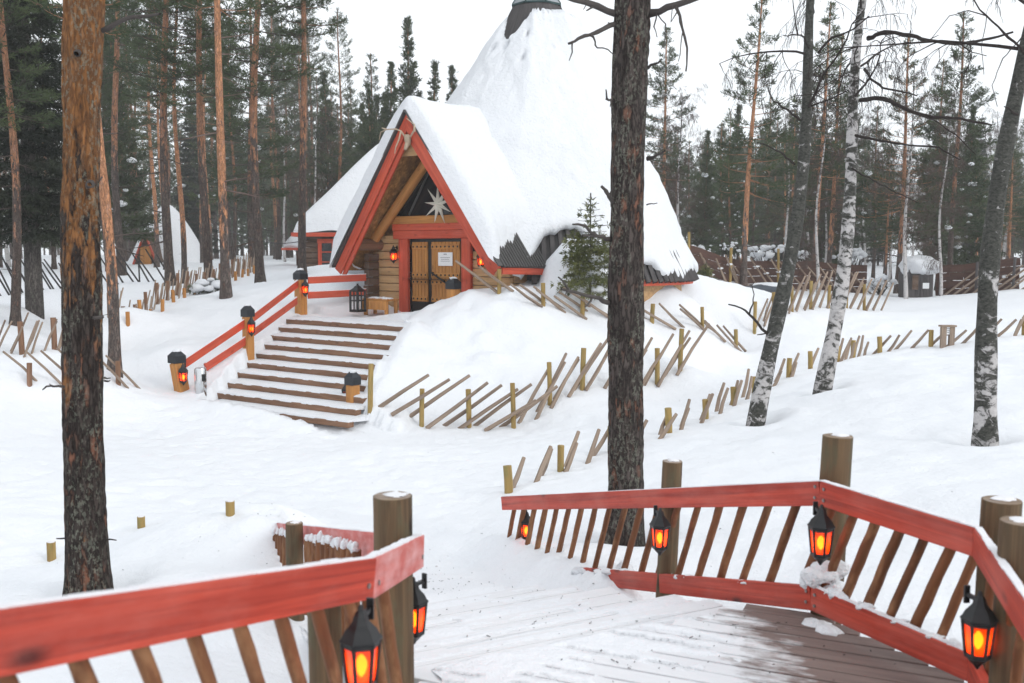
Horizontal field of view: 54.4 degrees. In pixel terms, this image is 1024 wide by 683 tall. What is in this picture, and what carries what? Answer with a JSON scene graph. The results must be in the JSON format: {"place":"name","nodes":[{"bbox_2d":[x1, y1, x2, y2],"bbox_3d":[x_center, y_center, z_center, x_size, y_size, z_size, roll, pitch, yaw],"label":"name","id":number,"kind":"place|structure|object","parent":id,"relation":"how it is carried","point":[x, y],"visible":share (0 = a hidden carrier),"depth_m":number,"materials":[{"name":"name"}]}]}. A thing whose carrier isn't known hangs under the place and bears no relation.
{"place":"outdoors","nodes":[
{"label":"outdoors","id":0,"kind":"place"},
{"bbox_2d":[0,238,1023,682],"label":"snow ground","id":1,"kind":"structure","parent":0,"point":[182,468],"depth_m":15.14,"materials":[{"name":"white snow"}]},
{"bbox_2d":[0,312,61,357],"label":"pole fence","id":2,"kind":"object","parent":1,"relation":"on","point":[52,336],"visible":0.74,"depth_m":19.12,"materials":[{"name":"brown wood"}]},
{"bbox_2d":[0,0,62,325],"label":"pine tree","id":3,"kind":"object","parent":1,"relation":"on","point":[15,317],"visible":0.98,"depth_m":21.71,"materials":[{"name":"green plant"}]},
{"bbox_2d":[0,0,101,318],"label":"spruce tree","id":4,"kind":"object","parent":1,"relation":"on","point":[37,223],"visible":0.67,"depth_m":23.32,"materials":[{"name":"green plant"}]},
{"bbox_2d":[3,347,140,388],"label":"pole fence","id":5,"kind":"object","parent":1,"relation":"on","point":[116,373],"visible":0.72,"depth_m":18.54,"materials":[{"name":"brown wood"}]},
{"bbox_2d":[24,0,152,377],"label":"pine tree","id":6,"kind":"object","parent":1,"relation":"on","point":[114,345],"visible":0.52,"depth_m":20.32,"materials":[{"name":"orange plant"}]},
{"bbox_2d":[99,16,128,271],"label":"pine tree","id":7,"kind":"object","parent":1,"relation":"on","point":[105,102],"visible":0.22,"depth_m":41.30,"materials":[{"name":"green plant"}]},
{"bbox_2d":[42,0,191,595],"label":"pine tree","id":8,"kind":"object","parent":1,"relation":"on","point":[87,565],"visible":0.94,"depth_m":7.40,"materials":[{"name":"orange plant"}]},
{"bbox_2d":[101,0,157,275],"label":"pine tree","id":9,"kind":"object","parent":1,"relation":"on","point":[114,179],"visible":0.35,"depth_m":37.53,"materials":[{"name":"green plant"}]},
{"bbox_2d":[100,8,161,262],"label":"young pine tree","id":10,"kind":"object","parent":1,"relation":"on","point":[129,205],"visible":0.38,"depth_m":46.76,"materials":[{"name":"green plant"}]},
{"bbox_2d":[104,0,170,249],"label":"pine tree","id":11,"kind":"object","parent":1,"relation":"on","point":[148,163],"visible":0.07,"depth_m":64.16,"materials":[{"name":"green plant"}]},
{"bbox_2d":[120,0,181,267],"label":"pine tree","id":12,"kind":"object","parent":1,"relation":"on","point":[156,232],"visible":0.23,"depth_m":43.21,"materials":[{"name":"green plant"}]},
{"bbox_2d":[132,5,181,269],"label":"pine tree","id":13,"kind":"object","parent":1,"relation":"on","point":[150,124],"visible":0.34,"depth_m":40.86,"materials":[{"name":"green plant"}]},
{"bbox_2d":[136,3,188,205],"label":"pine tree","id":14,"kind":"object","parent":1,"relation":"on","point":[168,147],"visible":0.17,"depth_m":85.41,"materials":[{"name":"green plant"}]},
{"bbox_2d":[127,205,199,264],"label":"conical hut","id":15,"kind":"object","parent":1,"relation":"on","point":[193,249],"visible":0.48,"depth_m":52.58,"materials":[{"name":"white wood"}]},
{"bbox_2d":[104,0,231,285],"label":"pine tree","id":16,"kind":"object","parent":1,"relation":"on","point":[169,268],"visible":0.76,"depth_m":32.58,"materials":[{"name":"green plant"}]},
{"bbox_2d":[135,0,208,283],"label":"pine tree","id":17,"kind":"object","parent":1,"relation":"on","point":[182,215],"visible":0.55,"depth_m":33.42,"materials":[{"name":"green plant"}]},
{"bbox_2d":[107,253,254,317],"bbox_3d":[-9.638,-1.624,30.832,0.292,2.265,14.622,0,5,-1],"label":"pole fence","id":18,"kind":"object","parent":1,"relation":"on","point":[245,263],"visible":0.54,"depth_m":29.07,"materials":[{"name":"brown wood"}]},
{"bbox_2d":[137,0,243,277],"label":"pine tree","id":19,"kind":"object","parent":1,"relation":"on","point":[205,222],"visible":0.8,"depth_m":32.24,"materials":[{"name":"green plant"}]},
{"bbox_2d":[170,83,219,253],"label":"spruce tree","id":20,"kind":"object","parent":1,"relation":"on","point":[189,156],"visible":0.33,"depth_m":75.47,"materials":[{"name":"green plant"}]},
{"bbox_2d":[176,2,224,262],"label":"pine tree","id":21,"kind":"object","parent":1,"relation":"on","point":[207,131],"visible":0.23,"depth_m":49.52,"materials":[{"name":"green plant"}]},
{"bbox_2d":[179,25,223,259],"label":"pine tree","id":22,"kind":"object","parent":1,"relation":"on","point":[194,120],"visible":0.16,"depth_m":60.54,"materials":[{"name":"green plant"}]},
{"bbox_2d":[186,277,219,294],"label":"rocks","id":23,"kind":"object","parent":1,"relation":"on","point":[209,285],"visible":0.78,"depth_m":28.65,"materials":[{"name":"white"}]},
{"bbox_2d":[178,2,244,258],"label":"pine tree","id":24,"kind":"object","parent":1,"relation":"on","point":[216,256],"visible":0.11,"depth_m":82.42,"materials":[{"name":"green plant"}]},
{"bbox_2d":[165,0,273,298],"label":"pine tree","id":25,"kind":"object","parent":1,"relation":"on","point":[225,291],"visible":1,"depth_m":26.15,"materials":[{"name":"orange plant"}]},
{"bbox_2d":[205,24,247,260],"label":"pine tree","id":26,"kind":"object","parent":1,"relation":"on","point":[239,170],"visible":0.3,"depth_m":55.74,"materials":[{"name":"green plant"}]},
{"bbox_2d":[185,60,273,258],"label":"pine tree","id":27,"kind":"object","parent":1,"relation":"on","point":[214,208],"visible":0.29,"depth_m":73.24,"materials":[{"name":"green plant"}]},
{"bbox_2d":[184,0,309,266],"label":"pine tree","id":28,"kind":"object","parent":1,"relation":"on","point":[244,126],"visible":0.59,"depth_m":44.02,"materials":[{"name":"green plant"}]},
{"bbox_2d":[185,0,325,282],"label":"pine tree","id":29,"kind":"object","parent":1,"relation":"on","point":[254,77],"visible":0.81,"depth_m":31.05,"materials":[{"name":"green plant"}]},
{"bbox_2d":[167,268,365,392],"bbox_3d":[-5.713,-0.339,23.170,1.174,2.693,6.367,3,6,27],"label":"red stair railing","id":30,"kind":"object","parent":1,"relation":"on","point":[176,358],"visible":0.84,"depth_m":22.22,"materials":[{"name":"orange wood"}]},
{"bbox_2d":[244,0,299,259],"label":"pine tree","id":31,"kind":"object","parent":1,"relation":"on","point":[278,251],"visible":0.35,"depth_m":71.00,"materials":[{"name":"green plant"}]},
{"bbox_2d":[257,18,293,258],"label":"pine tree","id":32,"kind":"object","parent":1,"relation":"on","point":[275,214],"visible":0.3,"depth_m":78.14,"materials":[{"name":"green plant"}]},
{"bbox_2d":[243,96,328,261],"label":"pine tree","id":33,"kind":"object","parent":1,"relation":"on","point":[284,202],"visible":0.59,"depth_m":54.45,"materials":[{"name":"green plant"}]},
{"bbox_2d":[277,24,321,211],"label":"pine tree","id":34,"kind":"object","parent":1,"relation":"on","point":[298,94],"visible":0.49,"depth_m":69.07,"materials":[{"name":"green plant"}]},
{"bbox_2d":[262,0,348,271],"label":"pine tree","id":35,"kind":"object","parent":1,"relation":"on","point":[303,52],"visible":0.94,"depth_m":31.51,"materials":[{"name":"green plant"}]},
{"bbox_2d":[282,0,328,210],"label":"pine tree","id":36,"kind":"object","parent":1,"relation":"on","point":[317,83],"visible":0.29,"depth_m":77.94,"materials":[{"name":"green plant"}]},
{"bbox_2d":[284,5,339,204],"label":"pine tree","id":37,"kind":"object","parent":1,"relation":"on","point":[294,85],"visible":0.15,"depth_m":81.28,"materials":[{"name":"green plant"}]},
{"bbox_2d":[275,100,349,242],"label":"pine tree","id":38,"kind":"object","parent":1,"relation":"on","point":[315,181],"visible":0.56,"depth_m":45.41,"materials":[{"name":"green plant"}]},
{"bbox_2d":[214,315,411,427],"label":"log steps","id":39,"kind":"structure","parent":1,"relation":"on","point":[300,367],"depth_m":20.71,"materials":[{"name":"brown wood"}]},
{"bbox_2d":[272,520,373,634],"bbox_3d":[-1.482,1.552,7.000,0.203,1.786,5.223,-2,5,-20],"label":"red railing","id":40,"kind":"object","parent":1,"relation":"on","point":[292,538],"visible":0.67,"depth_m":6.35,"materials":[{"name":"paint"}]},
{"bbox_2d":[306,69,345,208],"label":"young pine tree","id":41,"kind":"object","parent":1,"relation":"on","point":[323,77],"visible":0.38,"depth_m":58.77,"materials":[{"name":"green plant"}]},
{"bbox_2d":[291,144,377,266],"bbox_3d":[-5.292,-5.222,40.693,6.175,5.695,6.175,0,5,0],"label":"log cabin","id":42,"kind":"object","parent":1,"relation":"on","point":[325,213],"visible":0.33,"depth_m":38.16,"materials":[{"name":"white wood"}]},
{"bbox_2d":[314,7,362,189],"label":"pine tree","id":43,"kind":"object","parent":1,"relation":"on","point":[340,93],"visible":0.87,"depth_m":51.02,"materials":[{"name":"green plant"}]},
{"bbox_2d":[344,370,360,402],"bbox_3d":[-3.022,0.952,18.904,0.225,0.826,0.225,4,6,38],"label":"capped post","id":44,"kind":"object","parent":1,"relation":"on","point":[352,380],"visible":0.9,"depth_m":18.82,"materials":[{"name":"orange wood"}]},
{"bbox_2d":[344,53,388,172],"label":"pine tree","id":45,"kind":"object","parent":1,"relation":"on","point":[374,98],"visible":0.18,"depth_m":54.98,"materials":[{"name":"green plant"}]},
{"bbox_2d":[351,88,381,166],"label":"young pine tree","id":46,"kind":"object","parent":1,"relation":"on","point":[370,136],"visible":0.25,"depth_m":49.19,"materials":[{"name":"green plant"}]},
{"bbox_2d":[362,296,398,314],"bbox_3d":[-3.260,-0.855,24.558,0.867,0.504,0.482,4,6,38],"label":"wooden bench","id":47,"kind":"object","parent":1,"relation":"on","point":[374,304],"visible":0.88,"depth_m":24.38,"materials":[{"name":"orange wood"}]},
{"bbox_2d":[376,61,399,143],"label":"young pine tree","id":48,"kind":"object","parent":1,"relation":"on","point":[390,97],"visible":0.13,"depth_m":54.16,"materials":[{"name":"green plant"}]},
{"bbox_2d":[384,15,424,120],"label":"young pine tree","id":49,"kind":"object","parent":1,"relation":"on","point":[409,85],"visible":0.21,"depth_m":56.61,"materials":[{"name":"green plant"}]},
{"bbox_2d":[368,363,557,431],"bbox_3d":[-0.914,1.143,18.259,3.523,1.452,0.354,0,5,4],"label":"pole fence","id":50,"kind":"object","parent":1,"relation":"on","point":[514,415],"visible":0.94,"depth_m":18.21,"materials":[{"name":"brown wood"}]},
{"bbox_2d":[329,0,698,311],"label":"conical hut","id":51,"kind":"object","parent":1,"relation":"on","point":[507,153],"visible":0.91,"depth_m":24.74,"materials":[{"name":"white wood"}]},
{"bbox_2d":[412,242,428,311],"bbox_3d":[-2.315,-1.616,25.028,0.530,1.760,0.078,4,6,38],"label":"door","id":52,"kind":"structure","parent":51,"relation":"in","point":[420,281],"depth_m":25.01,"materials":[{"name":"orange wood"}]},
{"bbox_2d":[397,172,453,215],"bbox_3d":[-1.808,-3.831,24.522,3.240,1.460,0.075,4,6,38],"label":"gable window","id":53,"kind":"structure","parent":51,"relation":"in","point":[416,205],"depth_m":24.86,"materials":[{"name":"black glass"}]},
{"bbox_2d":[431,242,460,303],"bbox_3d":[-1.648,-1.569,24.479,0.940,1.760,0.123,4,6,38],"label":"door","id":54,"kind":"structure","parent":51,"relation":"in","point":[439,292],"depth_m":24.54,"materials":[{"name":"orange wood"}]},
{"bbox_2d":[7,92,1022,261],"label":"forest","id":55,"kind":"object","parent":1,"relation":"on","point":[267,236],"visible":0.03,"depth_m":110.55,"materials":[{"name":"green plant"}]},
{"bbox_2d":[455,260,607,319],"bbox_3d":[0.764,-0.909,22.113,3.997,1.809,1.027,-1,5,-7],"label":"pole fence","id":56,"kind":"object","parent":1,"relation":"on","point":[581,306],"visible":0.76,"depth_m":22.16,"materials":[{"name":"brown wood"}]},
{"bbox_2d":[550,193,609,300],"bbox_3d":[1.731,-2.030,22.777,1.780,2.702,2.172,0,5,0],"label":"young spruce tree","id":57,"kind":"object","parent":1,"relation":"on","point":[596,248],"visible":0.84,"depth_m":22.48,"materials":[{"name":"green plant"}]},
{"bbox_2d":[517,323,709,423],"bbox_3d":[2.107,0.566,20.258,5.585,1.663,0.512,-4,7,-42],"label":"pole fence","id":58,"kind":"object","parent":1,"relation":"on","point":[585,368],"visible":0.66,"depth_m":19.70,"materials":[{"name":"brown wood"}]},
{"bbox_2d":[558,0,697,546],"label":"pine tree","id":59,"kind":"object","parent":1,"relation":"on","point":[631,25],"visible":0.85,"depth_m":9.14,"materials":[{"name":"brown plant"}]},
{"bbox_2d":[299,585,963,682],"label":"timber landing","id":60,"kind":"object","parent":1,"relation":"on","point":[755,646],"visible":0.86,"depth_m":5.10,"materials":[{"name":"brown wood"}]},
{"bbox_2d":[0,491,423,682],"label":"red railing","id":61,"kind":"object","parent":60,"relation":"on","point":[75,633],"visible":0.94,"depth_m":2.92,"materials":[{"name":"paint"}]},
{"bbox_2d":[339,597,382,682],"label":"hanging lantern","id":62,"kind":"object","parent":61,"relation":"hanging from","point":[360,641],"visible":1,"depth_m":3.19,"materials":[{"name":"black metal"}]},
{"bbox_2d":[413,573,428,643],"bbox_3d":[-0.453,1.250,4.632,0.122,0.321,0.155,3,6,34],"label":"hanging lantern","id":63,"kind":"object","parent":61,"relation":"hanging from","point":[420,601],"visible":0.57,"depth_m":4.60,"materials":[{"name":"black"}]},
{"bbox_2d":[503,353,799,493],"bbox_3d":[2.974,1.224,16.540,0.743,1.288,10.114,4,6,37],"label":"pole fence","id":64,"kind":"object","parent":1,"relation":"on","point":[510,483],"visible":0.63,"depth_m":15.31,"materials":[{"name":"brown wood"}]},
{"bbox_2d":[645,25,708,187],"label":"pine tree","id":65,"kind":"object","parent":1,"relation":"on","point":[663,84],"visible":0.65,"depth_m":43.96,"materials":[{"name":"green plant"}]},
{"bbox_2d":[665,127,695,236],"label":"pine tree","id":66,"kind":"object","parent":1,"relation":"on","point":[685,185],"visible":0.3,"depth_m":71.83,"materials":[{"name":"green plant"}]},
{"bbox_2d":[650,83,734,244],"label":"pine tree","id":67,"kind":"object","parent":1,"relation":"on","point":[678,184],"visible":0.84,"depth_m":40.49,"materials":[{"name":"green plant"}]},
{"bbox_2d":[644,303,746,351],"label":"pole fence","id":68,"kind":"object","parent":1,"relation":"on","point":[700,324],"visible":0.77,"depth_m":24.86,"materials":[{"name":"brown wood"}]},
{"bbox_2d":[684,129,727,254],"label":"young pine tree","id":69,"kind":"object","parent":1,"relation":"on","point":[705,182],"visible":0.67,"depth_m":55.17,"materials":[{"name":"green plant"}]},
{"bbox_2d":[703,122,750,264],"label":"pine tree","id":70,"kind":"object","parent":1,"relation":"on","point":[724,208],"visible":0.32,"depth_m":57.52,"materials":[{"name":"green plant"}]},
{"bbox_2d":[707,135,758,248],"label":"pine tree","id":71,"kind":"object","parent":1,"relation":"on","point":[729,218],"visible":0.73,"depth_m":48.82,"materials":[{"name":"green plant"}]},
{"bbox_2d":[712,103,760,267],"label":"young pine tree","id":72,"kind":"object","parent":1,"relation":"on","point":[741,157],"visible":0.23,"depth_m":68.19,"materials":[{"name":"green plant"}]},
{"bbox_2d":[702,0,797,286],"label":"pine tree","id":73,"kind":"object","parent":1,"relation":"on","point":[747,190],"visible":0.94,"depth_m":37.27,"materials":[{"name":"green plant"}]},
{"bbox_2d":[726,140,779,268],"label":"pine tree","id":74,"kind":"object","parent":1,"relation":"on","point":[753,209],"visible":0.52,"depth_m":61.35,"materials":[{"name":"green plant"}]},
{"bbox_2d":[501,433,1023,682],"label":"red railing","id":75,"kind":"object","parent":1,"relation":"on","point":[991,544],"visible":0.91,"depth_m":5.28,"materials":[{"name":"paint"}]},
{"bbox_2d":[649,505,670,555],"bbox_3d":[0.966,1.244,6.519,0.122,0.321,0.155,-1,5,-14],"label":"hanging lantern","id":76,"kind":"object","parent":75,"relation":"hanging from","point":[659,524],"visible":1,"depth_m":6.48,"materials":[{"name":"black"}]},
{"bbox_2d":[807,501,834,564],"bbox_3d":[1.600,1.001,5.163,0.122,0.321,0.155,0,5,-6],"label":"hanging lantern","id":77,"kind":"object","parent":75,"relation":"hanging from","point":[821,527],"visible":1,"depth_m":5.12,"materials":[{"name":"black metal"}]},
{"bbox_2d":[960,585,998,669],"bbox_3d":[1.856,1.149,3.972,0.122,0.321,0.155,-1,5,-11],"label":"hanging lantern","id":78,"kind":"object","parent":75,"relation":"hanging from","point":[979,620],"visible":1,"depth_m":3.93,"materials":[{"name":"black metal"}]},
{"bbox_2d":[750,118,790,260],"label":"pine tree","id":79,"kind":"object","parent":1,"relation":"on","point":[771,178],"visible":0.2,"depth_m":78.14,"materials":[{"name":"green plant"}]},
{"bbox_2d":[687,245,866,292],"bbox_3d":[10.021,-2.750,38.712,10.054,1.966,1.364,-3,6,-33],"label":"board fence","id":80,"kind":"object","parent":1,"relation":"on","point":[710,257],"visible":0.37,"depth_m":39.48,"materials":[{"name":"brown wood"}]},
{"bbox_2d":[688,232,871,293],"bbox_3d":[9.534,-2.805,37.852,11.346,2.561,1.755,-3,6,-34],"label":"pole fence","id":81,"kind":"object","parent":1,"relation":"on","point":[732,270],"visible":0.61,"depth_m":38.58,"materials":[{"name":"brown wood"}]},
{"bbox_2d":[762,111,822,254],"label":"pine tree","id":82,"kind":"object","parent":1,"relation":"on","point":[783,208],"visible":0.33,"depth_m":50.99,"materials":[{"name":"green plant"}]},
{"bbox_2d":[749,107,841,253],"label":"pine tree","id":83,"kind":"object","parent":1,"relation":"on","point":[789,191],"visible":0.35,"depth_m":49.72,"materials":[{"name":"green plant"}]},
{"bbox_2d":[719,0,912,426],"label":"birch tree","id":84,"kind":"object","parent":1,"relation":"on","point":[759,401],"visible":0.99,"depth_m":15.26,"materials":[{"name":"grey plant"}]},
{"bbox_2d":[786,97,846,294],"bbox_3d":[11.812,-5.415,38.226,2.548,7.966,3.656,1,5,13],"label":"birch tree","id":85,"kind":"object","parent":1,"relation":"on","point":[815,220],"visible":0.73,"depth_m":38.33,"materials":[{"name":"plant"}]},
{"bbox_2d":[753,270,893,333],"bbox_3d":[9.319,-1.124,29.661,7.175,1.975,0.384,-4,6,-40],"label":"pole fence","id":86,"kind":"object","parent":1,"relation":"on","point":[809,300],"visible":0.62,"depth_m":29.35,"materials":[{"name":"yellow wood"}]},
{"bbox_2d":[797,118,851,276],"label":"young pine tree","id":87,"kind":"object","parent":1,"relation":"on","point":[821,238],"visible":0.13,"depth_m":53.95,"materials":[{"name":"green plant"}]},
{"bbox_2d":[781,0,873,275],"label":"pine tree","id":88,"kind":"object","parent":1,"relation":"on","point":[817,62],"visible":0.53,"depth_m":39.99,"materials":[{"name":"green plant"}]},
{"bbox_2d":[805,31,874,284],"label":"pine tree","id":89,"kind":"object","parent":1,"relation":"on","point":[831,225],"visible":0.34,"depth_m":42.24,"materials":[{"name":"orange plant"}]},
{"bbox_2d":[853,105,906,282],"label":"pine tree","id":90,"kind":"object","parent":1,"relation":"on","point":[866,222],"visible":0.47,"depth_m":50.84,"materials":[{"name":"green plant"}]},
{"bbox_2d":[868,165,899,287],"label":"pine tree","id":91,"kind":"object","parent":1,"relation":"on","point":[886,234],"visible":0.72,"depth_m":45.36,"materials":[{"name":"green plant"}]},
{"bbox_2d":[759,0,1012,394],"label":"birch tree","id":92,"kind":"object","parent":1,"relation":"on","point":[825,376],"visible":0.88,"depth_m":16.85,"materials":[{"name":"grey plant"}]},
{"bbox_2d":[769,0,1023,446],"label":"birch tree","id":93,"kind":"object","parent":1,"relation":"on","point":[985,433],"visible":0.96,"depth_m":11.92,"materials":[{"name":"grey plant"}]},
{"bbox_2d":[855,37,949,293],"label":"pine tree","id":94,"kind":"object","parent":1,"relation":"on","point":[899,255],"visible":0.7,"depth_m":41.45,"materials":[{"name":"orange plant"}]},
{"bbox_2d":[857,56,970,298],"bbox_3d":[14.955,-5.917,36.964,4.174,9.414,3.851,1,5,12],"label":"birch tree","id":95,"kind":"object","parent":1,"relation":"on","point":[906,205],"visible":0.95,"depth_m":36.99,"materials":[{"name":"green plant"}]},
{"bbox_2d":[808,315,1023,368],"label":"pole fence","id":96,"kind":"object","parent":1,"relation":"on","point":[853,344],"visible":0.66,"depth_m":22.81,"materials":[{"name":"brown wood"}]},
{"bbox_2d":[898,255,938,297],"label":"outhouse","id":97,"kind":"structure","parent":1,"relation":"on","point":[919,286],"depth_m":38.41,"materials":[{"name":"grey wood"}]},
{"bbox_2d":[910,108,978,295],"bbox_3d":[16.346,-5.123,37.747,2.401,7.509,3.447,1,5,14],"label":"birch tree","id":98,"kind":"object","parent":1,"relation":"on","point":[939,225],"visible":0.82,"depth_m":37.84,"materials":[{"name":"white plant"}]},
{"bbox_2d":[906,59,985,289],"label":"pine tree","id":99,"kind":"object","parent":1,"relation":"on","point":[926,129],"visible":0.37,"depth_m":43.27,"materials":[{"name":"green plant"}]},
{"bbox_2d":[898,10,1007,288],"bbox_3d":[17.375,-7.244,39.488,4.147,11.611,3.892,-1,5,-14],"label":"pine tree","id":100,"kind":"object","parent":1,"relation":"on","point":[970,225],"visible":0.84,"depth_m":39.23,"materials":[{"name":"green plant"}]},
{"bbox_2d":[943,105,1005,287],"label":"young pine tree","id":101,"kind":"object","parent":1,"relation":"on","point":[970,257],"visible":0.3,"depth_m":44.56,"materials":[{"name":"green plant"}]},
{"bbox_2d":[935,258,1020,295],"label":"board fence","id":102,"kind":"object","parent":1,"relation":"on","point":[1006,269],"visible":0.53,"depth_m":39.41,"materials":[{"name":"brown wood"}]},
{"bbox_2d":[938,257,1023,295],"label":"pole fence","id":103,"kind":"object","parent":1,"relation":"on","point":[1012,278],"visible":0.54,"depth_m":38.82,"materials":[{"name":"brown wood"}]},
{"bbox_2d":[984,135,1023,283],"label":"pine tree","id":104,"kind":"object","parent":1,"relation":"on","point":[1010,216],"visible":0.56,"depth_m":45.13,"materials":[{"name":"green plant"}]},
{"bbox_2d":[2,0,1023,254],"label":"sky","id":105,"kind":"structure","parent":0,"point":[448,32],"materials":[{"name":"white"}]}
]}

